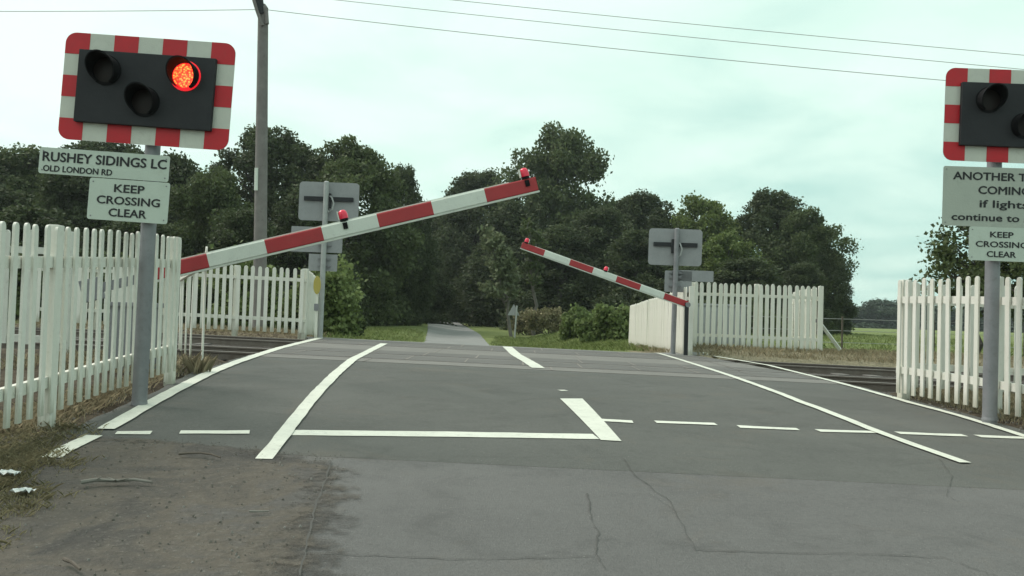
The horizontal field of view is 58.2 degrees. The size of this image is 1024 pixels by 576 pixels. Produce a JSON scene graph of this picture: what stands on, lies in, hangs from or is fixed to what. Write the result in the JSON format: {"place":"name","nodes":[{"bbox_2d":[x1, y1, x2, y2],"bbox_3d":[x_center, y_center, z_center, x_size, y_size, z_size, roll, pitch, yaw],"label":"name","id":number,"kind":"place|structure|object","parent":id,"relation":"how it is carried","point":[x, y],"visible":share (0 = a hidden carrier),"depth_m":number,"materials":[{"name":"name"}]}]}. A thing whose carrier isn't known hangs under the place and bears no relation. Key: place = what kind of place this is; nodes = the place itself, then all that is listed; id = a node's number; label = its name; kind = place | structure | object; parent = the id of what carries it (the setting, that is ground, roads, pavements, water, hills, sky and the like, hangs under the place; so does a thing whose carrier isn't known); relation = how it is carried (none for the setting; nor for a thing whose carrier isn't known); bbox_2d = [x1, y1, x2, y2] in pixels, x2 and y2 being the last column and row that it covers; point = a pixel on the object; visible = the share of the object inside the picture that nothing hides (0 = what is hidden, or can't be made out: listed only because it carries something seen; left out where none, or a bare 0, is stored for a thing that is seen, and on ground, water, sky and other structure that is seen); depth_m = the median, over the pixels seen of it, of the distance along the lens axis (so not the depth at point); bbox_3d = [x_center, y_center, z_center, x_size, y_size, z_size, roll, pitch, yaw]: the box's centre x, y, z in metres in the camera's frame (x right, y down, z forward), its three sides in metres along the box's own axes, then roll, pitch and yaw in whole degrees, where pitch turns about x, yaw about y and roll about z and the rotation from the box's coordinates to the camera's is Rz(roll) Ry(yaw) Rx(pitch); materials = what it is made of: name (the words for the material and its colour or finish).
{"place":"outdoors","nodes":[
{"label":"outdoors","id":0,"kind":"place"},
{"bbox_2d":[0,348,217,377],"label":"dry grass","id":1,"kind":"structure","parent":0,"point":[179,361],"depth_m":9.86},
{"bbox_2d":[7,320,426,341],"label":"meadow grass","id":2,"kind":"structure","parent":0,"point":[369,332],"depth_m":48.44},
{"bbox_2d":[0,322,1023,489],"bbox_3d":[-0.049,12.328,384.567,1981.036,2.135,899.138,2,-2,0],"label":"ground","id":3,"kind":"structure","parent":0,"point":[487,333],"depth_m":21.92,"materials":[{"name":"soil"}]},
{"bbox_2d":[0,153,32,222],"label":"broadleaf tree","id":4,"kind":"object","parent":3,"relation":"on","point":[18,194],"visible":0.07,"depth_m":63.39,"materials":[{"name":"green plant"}]},
{"bbox_2d":[7,243,41,321],"bbox_3d":[-16.168,0.096,30.049,3.936,3.122,3.534,3,-2,-31],"label":"bush","id":5,"kind":"object","parent":3,"relation":"on","point":[18,293],"visible":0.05,"depth_m":29.37,"materials":[{"name":"green plant"}]},
{"bbox_2d":[0,142,70,213],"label":"broadleaf tree","id":6,"kind":"object","parent":3,"relation":"on","point":[23,165],"visible":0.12,"depth_m":68.42,"materials":[{"name":"green plant"}]},
{"bbox_2d":[1,230,73,354],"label":"picket fence","id":7,"kind":"object","parent":3,"relation":"on","point":[6,289],"visible":0.24,"depth_m":10.90,"materials":[{"name":"paint"}]},
{"bbox_2d":[0,202,90,292],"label":"woodland tree","id":8,"kind":"object","parent":3,"relation":"on","point":[41,218],"visible":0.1,"depth_m":45.33,"materials":[{"name":"green plant"}]},
{"bbox_2d":[29,174,114,255],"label":"woodland tree","id":9,"kind":"object","parent":3,"relation":"on","point":[55,190],"visible":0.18,"depth_m":58.98,"materials":[{"name":"green plant"}]},
{"bbox_2d":[0,221,181,428],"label":"picket fence","id":10,"kind":"object","parent":3,"relation":"on","point":[54,263],"visible":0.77,"depth_m":6.73,"materials":[{"name":"paint"}]},
{"bbox_2d":[58,140,144,248],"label":"broadleaf tree","id":11,"kind":"object","parent":3,"relation":"on","point":[101,146],"visible":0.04,"depth_m":73.20,"materials":[{"name":"green plant"}]},
{"bbox_2d":[88,221,199,323],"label":"woodland tree","id":12,"kind":"object","parent":3,"relation":"on","point":[123,227],"visible":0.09,"depth_m":42.90,"materials":[{"name":"green plant"}]},
{"bbox_2d":[36,265,308,338],"bbox_3d":[-8.144,0.308,21.602,6.839,1.906,0.190,2,-2,6],"label":"picket fence","id":13,"kind":"object","parent":3,"relation":"on","point":[233,316],"visible":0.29,"depth_m":21.34,"materials":[{"name":"paint"}]},
{"bbox_2d":[138,148,209,240],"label":"woodland tree","id":14,"kind":"object","parent":3,"relation":"on","point":[182,169],"visible":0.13,"depth_m":65.44,"materials":[{"name":"green plant"}]},
{"bbox_2d":[15,318,333,336],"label":"dry grass","id":15,"kind":"structure","parent":3,"relation":"on","point":[225,329],"depth_m":22.46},
{"bbox_2d":[157,272,228,325],"bbox_3d":[-11.369,0.641,33.051,3.992,2.794,3.332,1,-2,21],"label":"bush","id":16,"kind":"object","parent":3,"relation":"on","point":[199,298],"visible":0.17,"depth_m":32.28,"materials":[{"name":"green plant"}]},
{"bbox_2d":[176,350,218,374],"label":"dry grass","id":17,"kind":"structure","parent":3,"relation":"on","point":[202,365],"depth_m":10.00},
{"bbox_2d":[162,165,253,256],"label":"broadleaf tree","id":18,"kind":"object","parent":3,"relation":"on","point":[211,197],"visible":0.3,"depth_m":57.07,"materials":[{"name":"green plant"}]},
{"bbox_2d":[198,206,284,328],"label":"woodland tree","id":19,"kind":"object","parent":3,"relation":"on","point":[239,226],"visible":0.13,"depth_m":47.40,"materials":[{"name":"green plant"}]},
{"bbox_2d":[198,240,284,327],"bbox_3d":[-9.152,0.146,30.924,3.247,3.577,3.076,2,-2,0],"label":"bush","id":20,"kind":"object","parent":3,"relation":"on","point":[249,264],"visible":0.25,"depth_m":30.75,"materials":[{"name":"green plant"}]},
{"bbox_2d":[252,0,268,327],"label":"utility pole","id":21,"kind":"object","parent":3,"relation":"on","point":[260,174],"visible":0.83,"depth_m":24.86,"materials":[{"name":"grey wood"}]},
{"bbox_2d":[270,10,944,80],"bbox_3d":[7.713,-6.057,24.500,28.911,2.202,0.018,2,-2,2],"label":"overhead cable","id":22,"kind":"object","parent":21,"relation":"attached to","point":[606,47],"visible":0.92,"depth_m":24.67,"materials":[{"name":"grey metal"}]},
{"bbox_2d":[339,0,1023,69],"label":"overhead cable","id":23,"kind":"object","parent":21,"relation":"attached to","point":[681,36],"visible":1,"depth_m":24.60,"materials":[{"name":"grey metal"}]},
{"bbox_2d":[455,0,1019,54],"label":"overhead cable","id":24,"kind":"object","parent":21,"relation":"attached to","point":[735,28],"visible":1,"depth_m":24.49,"materials":[{"name":"black"}]},
{"bbox_2d":[205,123,354,249],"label":"broadleaf tree","id":25,"kind":"object","parent":3,"relation":"on","point":[290,152],"visible":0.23,"depth_m":70.56,"materials":[{"name":"green plant"}]},
{"bbox_2d":[297,271,315,338],"bbox_3d":[-5.079,0.549,22.983,0.183,1.897,3.407,2,-2,-8],"label":"picket fence","id":26,"kind":"object","parent":3,"relation":"on","point":[311,312],"visible":0.52,"depth_m":22.55,"materials":[{"name":"paint"}]},
{"bbox_2d":[78,168,539,371],"bbox_3d":[-2.172,-0.147,10.145,4.886,2.521,0.520,2,-2,-7],"label":"crossing barrier","id":27,"kind":"object","parent":3,"relation":"on","point":[344,227],"visible":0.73,"depth_m":9.95,"materials":[{"name":"red"}]},
{"bbox_2d":[115,316,132,356],"bbox_3d":[-4.057,0.523,9.791,0.340,0.450,0.012,2,-2,-7],"label":"housing door","id":28,"kind":"structure","parent":27,"relation":"in","point":[118,317],"depth_m":9.78,"materials":[{"name":"metal"}]},
{"bbox_2d":[267,180,370,314],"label":"woodland tree","id":29,"kind":"object","parent":3,"relation":"on","point":[288,218],"visible":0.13,"depth_m":60.89,"materials":[{"name":"green plant"}]},
{"bbox_2d":[274,253,367,329],"bbox_3d":[-6.966,0.419,32.942,3.495,3.429,3.320,2,-2,0],"label":"bush","id":30,"kind":"object","parent":3,"relation":"on","point":[353,284],"visible":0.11,"depth_m":32.66,"materials":[{"name":"green plant"}]},
{"bbox_2d":[291,181,359,337],"bbox_3d":[-4.470,-0.544,21.795,1.570,3.950,0.431,2,-2,0],"label":"crossing signal","id":31,"kind":"object","parent":3,"relation":"on","point":[324,202],"visible":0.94,"depth_m":21.78,"materials":[{"name":"grey metal"}]},
{"bbox_2d":[295,269,363,337],"bbox_3d":[-5.340,0.674,26.984,1.990,2.678,1.919,2,-2,0],"label":"bush","id":32,"kind":"object","parent":3,"relation":"on","point":[340,315],"visible":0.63,"depth_m":26.73,"materials":[{"name":"green plant"}]},
{"bbox_2d":[280,134,425,325],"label":"broadleaf tree","id":33,"kind":"object","parent":3,"relation":"on","point":[386,249],"visible":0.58,"depth_m":68.80,"materials":[{"name":"green plant"}]},
{"bbox_2d":[361,162,438,325],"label":"broadleaf tree","id":34,"kind":"object","parent":3,"relation":"on","point":[418,290],"visible":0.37,"depth_m":75.12,"materials":[{"name":"green plant"}]},
{"bbox_2d":[422,228,459,325],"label":"woodland tree","id":35,"kind":"object","parent":3,"relation":"on","point":[443,297],"visible":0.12,"depth_m":91.57,"materials":[{"name":"green plant"}]},
{"bbox_2d":[431,167,520,323],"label":"broadleaf tree","id":36,"kind":"object","parent":3,"relation":"on","point":[458,240],"visible":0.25,"depth_m":108.23,"materials":[{"name":"green plant"}]},
{"bbox_2d":[446,199,548,326],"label":"woodland tree","id":37,"kind":"object","parent":3,"relation":"on","point":[507,220],"visible":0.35,"depth_m":96.07,"materials":[{"name":"green plant"}]},
{"bbox_2d":[477,224,522,336],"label":"slim tree","id":38,"kind":"object","parent":3,"relation":"on","point":[501,262],"visible":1,"depth_m":61.60,"materials":[{"name":"green plant"}]},
{"bbox_2d":[306,337,713,358],"bbox_3d":[-0.181,1.395,20.964,9.420,0.237,1.410,2,-2,0],"label":"crossing panel","id":39,"kind":"object","parent":3,"relation":"on","point":[498,347],"visible":0.88,"depth_m":20.91,"materials":[{"name":"rubber"}]},
{"bbox_2d":[313,276,320,337],"bbox_3d":[-4.504,0.443,21.207,0.170,1.440,0.085,2,-2,0],"label":"marker post","id":40,"kind":"object","parent":39,"relation":"on","point":[317,284],"visible":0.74,"depth_m":21.18,"materials":[{"name":"paint"}]},
{"bbox_2d":[300,340,735,362],"bbox_3d":[0.052,1.361,19.445,9.074,0.233,1.270,2,-2,0],"label":"crossing panel","id":41,"kind":"object","parent":3,"relation":"on","point":[527,351],"visible":0.91,"depth_m":19.41,"materials":[{"name":"rubber"}]},
{"bbox_2d":[510,307,544,334],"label":"bush","id":42,"kind":"object","parent":3,"relation":"on","point":[520,326],"visible":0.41,"depth_m":67.73,"materials":[{"name":"green plant"}]},
{"bbox_2d":[291,342,767,368],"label":"concrete beam","id":43,"kind":"structure","parent":3,"relation":"on","point":[494,353],"depth_m":17.63,"materials":[{"name":"concrete"}]},
{"bbox_2d":[513,217,548,335],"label":"slim tree","id":44,"kind":"object","parent":3,"relation":"on","point":[531,266],"visible":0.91,"depth_m":65.96,"materials":[{"name":"green plant"}]},
{"bbox_2d":[282,346,796,373],"bbox_3d":[0.339,1.280,16.116,8.950,0.231,1.210,2,-2,0],"label":"crossing panel","id":45,"kind":"object","parent":3,"relation":"on","point":[530,358],"visible":0.89,"depth_m":16.08,"materials":[{"name":"concrete"}]},
{"bbox_2d":[261,349,823,379],"bbox_3d":[0.414,1.244,14.696,8.928,0.230,1.270,2,-2,0],"label":"crossing panel","id":46,"kind":"object","parent":3,"relation":"on","point":[513,362],"visible":0.91,"depth_m":14.66,"materials":[{"name":"concrete"}]},
{"bbox_2d":[523,304,563,333],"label":"bush","id":47,"kind":"object","parent":3,"relation":"on","point":[548,318],"visible":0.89,"depth_m":63.61,"materials":[{"name":"green plant"}]},
{"bbox_2d":[247,354,850,384],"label":"concrete beam","id":48,"kind":"structure","parent":3,"relation":"on","point":[549,368],"depth_m":13.48,"materials":[{"name":"concrete"}]},
{"bbox_2d":[487,120,615,302],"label":"broadleaf tree","id":49,"kind":"object","parent":3,"relation":"on","point":[560,165],"visible":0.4,"depth_m":101.48,"materials":[{"name":"green plant"}]},
{"bbox_2d":[495,223,610,329],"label":"woodland tree","id":50,"kind":"object","parent":3,"relation":"on","point":[564,242],"visible":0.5,"depth_m":82.36,"materials":[{"name":"green plant"}]},
{"bbox_2d":[556,302,595,340],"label":"bush","id":51,"kind":"object","parent":3,"relation":"on","point":[577,312],"visible":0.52,"depth_m":45.58,"materials":[{"name":"green plant"}]},
{"bbox_2d":[559,204,637,295],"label":"woodland tree","id":52,"kind":"object","parent":3,"relation":"on","point":[603,227],"visible":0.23,"depth_m":88.53,"materials":[{"name":"green plant"}]},
{"bbox_2d":[571,301,629,342],"bbox_3d":[3.798,1.476,36.872,2.828,1.926,2.240,2,-2,0],"label":"bush","id":53,"kind":"object","parent":3,"relation":"on","point":[605,322],"visible":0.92,"depth_m":36.56,"materials":[{"name":"green plant"}]},
{"bbox_2d":[520,238,690,357],"bbox_3d":[2.196,0.238,21.695,4.108,2.693,0.190,2,-2,-5],"label":"crossing barrier","id":54,"kind":"object","parent":3,"relation":"on","point":[597,272],"visible":0.98,"depth_m":21.69,"materials":[{"name":"red"}]},
{"bbox_2d":[589,292,650,312],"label":"bush","id":55,"kind":"object","parent":3,"relation":"on","point":[635,299],"visible":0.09,"depth_m":69.73,"materials":[{"name":"green plant"}]},
{"bbox_2d":[588,226,672,308],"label":"woodland tree","id":56,"kind":"object","parent":3,"relation":"on","point":[633,249],"visible":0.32,"depth_m":77.04,"materials":[{"name":"green plant"}]},
{"bbox_2d":[607,188,677,283],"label":"broadleaf tree","id":57,"kind":"object","parent":3,"relation":"on","point":[638,208],"visible":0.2,"depth_m":94.43,"materials":[{"name":"green plant"}]},
{"bbox_2d":[490,331,815,351],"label":"meadow grass","id":58,"kind":"structure","parent":3,"relation":"on","point":[614,345],"depth_m":37.77,"materials":[{"name":"plant"}]},
{"bbox_2d":[628,286,693,354],"bbox_3d":[4.178,1.071,26.839,0.195,1.977,9.484,2,-2,-1],"label":"picket fence","id":59,"kind":"object","parent":3,"relation":"on","point":[649,322],"visible":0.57,"depth_m":25.63,"materials":[{"name":"paint"}]},
{"bbox_2d":[648,228,713,353],"bbox_3d":[4.112,0.209,22.576,1.600,3.330,0.431,2,-2,4],"label":"crossing signal","id":60,"kind":"object","parent":3,"relation":"on","point":[676,247],"visible":0.98,"depth_m":22.55,"materials":[{"name":"metal"}]},
{"bbox_2d":[645,266,727,303],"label":"woodland tree","id":61,"kind":"object","parent":3,"relation":"on","point":[662,283],"visible":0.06,"depth_m":67.35,"materials":[{"name":"green plant"}]},
{"bbox_2d":[656,190,747,278],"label":"broadleaf tree","id":62,"kind":"object","parent":3,"relation":"on","point":[715,220],"visible":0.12,"depth_m":90.66,"materials":[{"name":"green plant"}]},
{"bbox_2d":[697,303,746,345],"bbox_3d":[6.052,1.135,27.017,1.600,1.320,0.700,2,-2,0],"label":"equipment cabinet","id":63,"kind":"object","parent":3,"relation":"on","point":[704,315],"visible":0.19,"depth_m":26.71,"materials":[{"name":"metal"}]},
{"bbox_2d":[670,229,775,293],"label":"broadleaf tree","id":64,"kind":"object","parent":3,"relation":"on","point":[716,249],"visible":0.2,"depth_m":75.08,"materials":[{"name":"green plant"}]},
{"bbox_2d":[698,297,799,335],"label":"bush","id":65,"kind":"object","parent":3,"relation":"on","point":[752,308],"visible":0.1,"depth_m":64.55,"materials":[{"name":"green plant"}]},
{"bbox_2d":[710,256,793,334],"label":"woodland tree","id":66,"kind":"object","parent":3,"relation":"on","point":[749,271],"visible":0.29,"depth_m":70.86,"materials":[{"name":"green plant"}]},
{"bbox_2d":[692,282,823,352],"bbox_3d":[6.546,0.913,24.609,3.742,2.070,0.193,2,-2,-8],"label":"picket fence","id":67,"kind":"object","parent":3,"relation":"on","point":[757,337],"visible":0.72,"depth_m":24.54,"materials":[{"name":"paint"}]},
{"bbox_2d":[718,186,832,301],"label":"broadleaf tree","id":68,"kind":"object","parent":3,"relation":"on","point":[762,220],"visible":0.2,"depth_m":87.59,"materials":[{"name":"green plant"}]},
{"bbox_2d":[787,288,817,347],"bbox_3d":[8.666,1.100,27.257,0.197,2.131,4.707,2,-2,6],"label":"picket fence","id":69,"kind":"object","parent":3,"relation":"on","point":[793,303],"visible":0.27,"depth_m":27.15,"materials":[{"name":"paint"}]},
{"bbox_2d":[775,260,837,334],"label":"woodland tree","id":70,"kind":"object","parent":3,"relation":"on","point":[805,274],"visible":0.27,"depth_m":75.19,"materials":[{"name":"green plant"}]},
{"bbox_2d":[757,205,863,332],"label":"broadleaf tree","id":71,"kind":"object","parent":3,"relation":"on","point":[810,234],"visible":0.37,"depth_m":84.36,"materials":[{"name":"green plant"}]},
{"bbox_2d":[816,249,860,334],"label":"broadleaf tree","id":72,"kind":"object","parent":3,"relation":"on","point":[834,268],"visible":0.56,"depth_m":82.77,"materials":[{"name":"green plant"}]},
{"bbox_2d":[849,298,896,328],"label":"broadleaf tree","id":73,"kind":"object","parent":3,"relation":"on","point":[879,307],"visible":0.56,"depth_m":319.33,"materials":[{"name":"green plant"}]},
{"bbox_2d":[762,316,1023,355],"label":"wire fence","id":74,"kind":"object","parent":3,"relation":"on","point":[841,342],"visible":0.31,"depth_m":31.21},
{"bbox_2d":[792,372,1023,393],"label":"track bed","id":75,"kind":"object","parent":3,"relation":"on","point":[889,392],"visible":0.03,"depth_m":18.18,"materials":[{"name":"gravel"}]},
{"bbox_2d":[15,327,982,373],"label":"rail","id":76,"kind":"object","parent":75,"relation":"on","point":[736,361],"visible":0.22,"depth_m":20.15,"materials":[{"name":"metal"}]},
{"bbox_2d":[1,341,1013,393],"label":"rail","id":77,"kind":"object","parent":75,"relation":"on","point":[230,355],"visible":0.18,"depth_m":13.95,"materials":[{"name":"metal"}]},
{"bbox_2d":[15,329,1023,380],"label":"rail","id":78,"kind":"object","parent":75,"relation":"on","point":[269,343],"visible":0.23,"depth_m":18.70,"materials":[{"name":"metal"}]},
{"bbox_2d":[75,339,981,386],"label":"rail","id":79,"kind":"object","parent":75,"relation":"on","point":[830,377],"visible":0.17,"depth_m":15.40,"materials":[{"name":"metal"}]},
{"bbox_2d":[896,276,1023,419],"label":"picket fence","id":80,"kind":"object","parent":3,"relation":"on","point":[906,374],"visible":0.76,"depth_m":9.94,"materials":[{"name":"paint"}]},
{"bbox_2d":[908,217,1023,353],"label":"tree","id":81,"kind":"object","parent":3,"relation":"on","point":[945,254],"visible":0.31,"depth_m":30.16,"materials":[{"name":"green plant"}]},
{"bbox_2d":[910,282,1023,392],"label":"picket fence","id":82,"kind":"object","parent":3,"relation":"on","point":[952,369],"visible":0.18,"depth_m":11.29,"materials":[{"name":"paint"}]},
{"bbox_2d":[910,384,1023,425],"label":"dry grass","id":83,"kind":"structure","parent":3,"relation":"on","point":[1011,417],"depth_m":10.12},
{"bbox_2d":[953,261,1023,325],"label":"tree","id":84,"kind":"object","parent":3,"relation":"on","point":[1012,267],"visible":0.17,"depth_m":27.98,"materials":[{"name":"green plant"}]},
{"bbox_2d":[0,0,1023,323],"label":"sky","id":85,"kind":"structure","parent":0,"point":[865,150],"materials":[{"name":"white"}]},
{"bbox_2d":[335,321,703,355],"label":"road","id":86,"kind":"structure","parent":0,"point":[459,333],"depth_m":59.84,"materials":[{"name":"asphalt"}]},
{"bbox_2d":[50,356,1023,489],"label":"road","id":87,"kind":"structure","parent":0,"point":[261,399],"depth_m":7.74,"materials":[{"name":"asphalt"}]},
{"bbox_2d":[38,33,235,405],"bbox_3d":[-3.120,-0.437,7.491,1.568,3.290,0.429,2,-2,0],"label":"crossing signal","id":88,"kind":"object","parent":87,"relation":"on","point":[153,95],"visible":1,"depth_m":7.54,"materials":[{"name":"metal"}]},
{"bbox_2d":[178,247,207,359],"bbox_3d":[-4.250,0.265,12.103,0.075,1.388,4.781,2,-2,-23],"label":"picket fence","id":89,"kind":"object","parent":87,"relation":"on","point":[182,278],"visible":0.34,"depth_m":11.97,"materials":[{"name":"paint"}]},
{"bbox_2d":[98,338,320,428],"bbox_3d":[-3.733,1.076,13.952,0.259,0.207,14.934,2,-2,-6],"label":"edge line","id":90,"kind":"object","parent":87,"relation":"on","point":[123,418],"visible":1,"depth_m":8.41,"materials":[{"name":"paint"}]},
{"bbox_2d":[256,343,386,458],"bbox_3d":[-2.221,1.137,12.845,0.237,0.242,14.084,2,-2,-5],"label":"lane edge line","id":91,"kind":"object","parent":87,"relation":"on","point":[271,449],"visible":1,"depth_m":7.64,"materials":[{"name":"paint"}]},
{"bbox_2d":[291,430,598,438],"bbox_3d":[-0.487,1.107,6.960,2.320,0.029,0.223,2,-2,-10],"label":"stop line","id":92,"kind":"object","parent":87,"relation":"on","point":[438,434],"visible":1,"depth_m":6.96,"materials":[{"name":"paint"}]},
{"bbox_2d":[560,398,620,440],"bbox_3d":[0.656,1.136,8.140,0.235,0.112,2.273,2,-2,-3],"label":"marking","id":93,"kind":"object","parent":87,"relation":"on","point":[590,418],"visible":1,"depth_m":7.98,"materials":[{"name":"paint"}]},
{"bbox_2d":[658,353,968,461],"bbox_3d":[3.331,1.473,16.515,0.380,0.168,19.457,2,-2,1],"label":"lane edge line","id":94,"kind":"object","parent":87,"relation":"on","point":[871,428],"visible":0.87,"depth_m":8.68,"materials":[{"name":"paint"}]},
{"bbox_2d":[702,352,1023,436],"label":"edge line","id":95,"kind":"object","parent":87,"relation":"on","point":[989,424],"visible":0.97,"depth_m":10.31,"materials":[{"name":"paint"}]},
{"bbox_2d":[942,68,1023,424],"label":"crossing signal","id":96,"kind":"object","parent":87,"relation":"on","point":[983,115],"visible":1,"depth_m":8.84,"materials":[{"name":"metal"}]},
{"bbox_2d":[276,455,1023,575],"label":"approach road","id":97,"kind":"structure","parent":0,"point":[488,520],"depth_m":4.81,"materials":[{"name":"asphalt"}]},
{"bbox_2d":[0,432,358,575],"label":"gravel shoulder","id":98,"kind":"object","parent":97,"relation":"on","point":[51,531],"visible":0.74,"depth_m":4.54},
{"bbox_2d":[0,414,108,550],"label":"verge grass","id":99,"kind":"structure","parent":98,"relation":"on","point":[20,456],"depth_m":5.43,"materials":[{"name":"plant"}]},
{"bbox_2d":[42,435,102,456],"bbox_3d":[-2.831,1.015,5.932,0.129,0.043,0.697,2,-2,-5],"label":"edge line","id":100,"kind":"object","parent":98,"relation":"on","point":[78,442],"visible":0.81,"depth_m":6.00,"materials":[{"name":"paint"}]},
{"bbox_2d":[0,371,176,432],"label":"dry grass","id":101,"kind":"structure","parent":98,"relation":"on","point":[84,405],"depth_m":7.21,"materials":[{"name":"plant"}]},
{"bbox_2d":[79,477,152,484],"bbox_3d":[-2.153,1.046,5.012,0.367,0.042,0.084,2,-2,-14],"label":"stick","id":102,"kind":"object","parent":98,"relation":"on","point":[92,480],"visible":1,"depth_m":5.02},
{"bbox_2d":[0,438,316,575],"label":"loose gravel","id":103,"kind":"structure","parent":98,"relation":"on","point":[193,516],"depth_m":4.68,"materials":[{"name":"gravel"}]},
{"bbox_2d":[632,343,1023,366],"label":"dry grass","id":104,"kind":"structure","parent":0,"point":[861,353],"depth_m":23.10,"materials":[{"name":"plant"}]},
{"bbox_2d":[746,333,1023,356],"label":"meadow grass","id":105,"kind":"structure","parent":0,"point":[847,338],"depth_m":48.77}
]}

